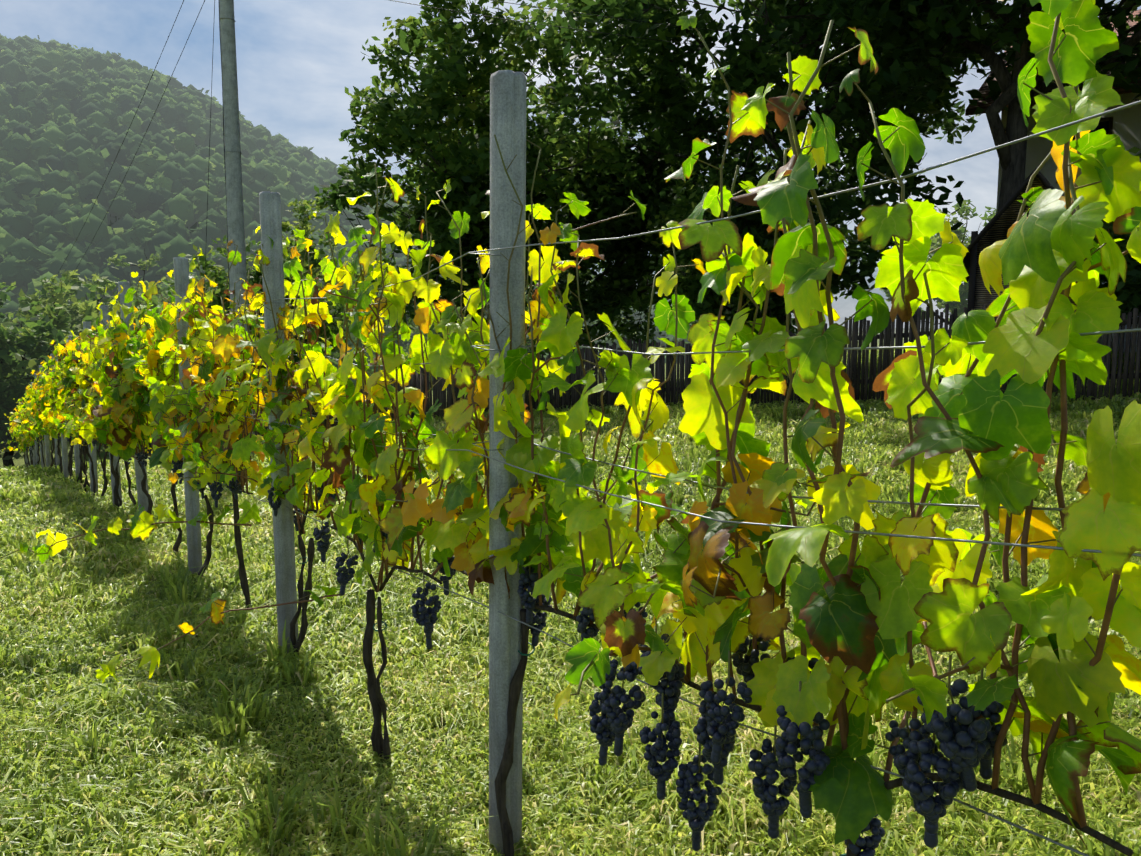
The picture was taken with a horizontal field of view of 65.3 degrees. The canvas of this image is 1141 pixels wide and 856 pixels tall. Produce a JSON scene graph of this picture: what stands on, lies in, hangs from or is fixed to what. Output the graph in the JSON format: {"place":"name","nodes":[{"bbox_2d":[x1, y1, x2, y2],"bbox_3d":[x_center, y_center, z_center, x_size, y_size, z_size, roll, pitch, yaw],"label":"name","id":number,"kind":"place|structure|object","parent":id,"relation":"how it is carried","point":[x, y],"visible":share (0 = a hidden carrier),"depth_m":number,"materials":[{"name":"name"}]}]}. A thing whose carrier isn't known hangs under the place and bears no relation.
{"place":"outdoors","nodes":[
{"label":"outdoors","id":0,"kind":"place"},
{"bbox_2d":[28,132,227,257],"bbox_3d":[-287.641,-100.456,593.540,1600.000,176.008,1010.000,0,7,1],"label":"hill terrain","id":1,"kind":"structure","parent":0,"point":[194,226],"depth_m":205.82,"materials":[{"name":"green plant"}]},
{"bbox_2d":[27,145,197,303],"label":"hill forest trunks","id":2,"kind":"object","parent":1,"relation":"on","point":[139,218],"depth_m":199.29,"materials":[{"name":"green plant"}]},
{"bbox_2d":[0,35,795,387],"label":"forested hill","id":3,"kind":"structure","parent":1,"relation":"on","point":[78,147],"depth_m":205.64,"materials":[{"name":"green plant"}]},
{"bbox_2d":[0,34,690,390],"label":"hill forest crowns","id":4,"kind":"object","parent":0,"point":[61,254],"visible":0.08,"depth_m":208.18,"materials":[{"name":"green plant"}]},
{"bbox_2d":[229,504,845,855],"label":"vine ties","id":5,"kind":"object","parent":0,"point":[518,650],"visible":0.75,"depth_m":3.30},
{"bbox_2d":[0,328,1140,855],"bbox_3d":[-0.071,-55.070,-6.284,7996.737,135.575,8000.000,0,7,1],"label":"ground","id":6,"kind":"structure","parent":0,"point":[134,670],"depth_m":3.56,"materials":[{"name":"green plant"}]},
{"bbox_2d":[219,0,254,455],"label":"utility pole","id":7,"kind":"object","parent":6,"relation":"on","point":[235,209],"visible":0.6,"depth_m":16.06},
{"bbox_2d":[19,0,1110,328],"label":"utility cables","id":8,"kind":"object","parent":7,"relation":"attached to","point":[437,8],"visible":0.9,"depth_m":17.49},
{"bbox_2d":[21,70,526,855],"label":"vineyard posts","id":9,"kind":"object","parent":6,"relation":"on","point":[509,132],"visible":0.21,"depth_m":2.60,"materials":[{"name":"wood"}]},
{"bbox_2d":[28,100,1140,855],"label":"trellis wires","id":10,"kind":"object","parent":9,"relation":"attached to","point":[792,496],"visible":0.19,"depth_m":1.55,"materials":[{"name":"grey metal"}]},
{"bbox_2d":[0,0,995,460],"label":"tree foliage","id":11,"kind":"object","parent":6,"relation":"on","point":[434,100],"visible":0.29,"depth_m":22.86,"materials":[{"name":"green plant"}]},
{"bbox_2d":[0,0,1140,466],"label":"tree","id":12,"kind":"object","parent":6,"relation":"on","point":[910,80],"depth_m":21.11,"materials":[{"name":"green plant"}]},
{"bbox_2d":[1,0,1140,855],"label":"vine","id":13,"kind":"object","parent":6,"relation":"on","point":[881,610],"depth_m":1.66,"materials":[{"name":"green plant"}]},
{"bbox_2d":[22,435,1007,855],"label":"grape clusters","id":14,"kind":"object","parent":13,"relation":"hanging from","point":[966,745],"visible":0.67,"depth_m":1.64,"materials":[{"name":"purple food"}]},
{"bbox_2d":[1,12,1137,833],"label":"grapevine canes","id":15,"kind":"object","parent":13,"relation":"attached to","point":[835,454],"visible":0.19,"depth_m":1.77,"materials":[{"name":"brown plant"}]},
{"bbox_2d":[253,303,1140,436],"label":"picket fence","id":16,"kind":"object","parent":6,"relation":"on","point":[570,397],"visible":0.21,"depth_m":14.31,"materials":[{"name":"brown wood"}]},
{"bbox_2d":[963,167,1100,313],"bbox_3d":[8.372,-2.613,16.227,2.400,3.490,4.400,3,7,27],"label":"corn crib frame","id":17,"kind":"object","parent":6,"relation":"on","point":[969,260],"visible":0.08,"depth_m":14.80,"materials":[{"name":"brown wood"}]},
{"bbox_2d":[996,93,1140,351],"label":"house walls","id":18,"kind":"structure","parent":6,"relation":"on","point":[1127,125],"depth_m":21.72,"materials":[{"name":"white paint"}]},
{"bbox_2d":[1056,117,1112,183],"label":"window frames","id":19,"kind":"structure","parent":18,"relation":"attached to","point":[1110,120],"depth_m":21.68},
{"bbox_2d":[0,0,1140,327],"label":"sky","id":20,"kind":"structure","parent":0,"point":[297,59],"materials":[{"name":"blue"}]},
{"bbox_2d":[974,176,1077,375],"bbox_3d":[8.372,-2.643,16.224,1.800,3.250,3.800,3,7,27],"label":"corn crib wattle","id":21,"kind":"object","parent":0,"point":[1002,225],"visible":0.17,"depth_m":14.72,"materials":[{"name":"brown wicker"}]},
{"bbox_2d":[965,9,1140,236],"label":"foliage","id":22,"kind":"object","parent":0,"point":[984,89],"depth_m":23.09,"materials":[{"name":"green plant"}]},
{"bbox_2d":[1070,121,1108,148],"bbox_3d":[14.561,-5.523,23.159,4.488,4.300,11.089,-1,7,-11],"label":"window glass","id":23,"kind":"object","parent":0,"point":[1104,125],"depth_m":21.82,"materials":[{"name":"black glass"}]}
]}

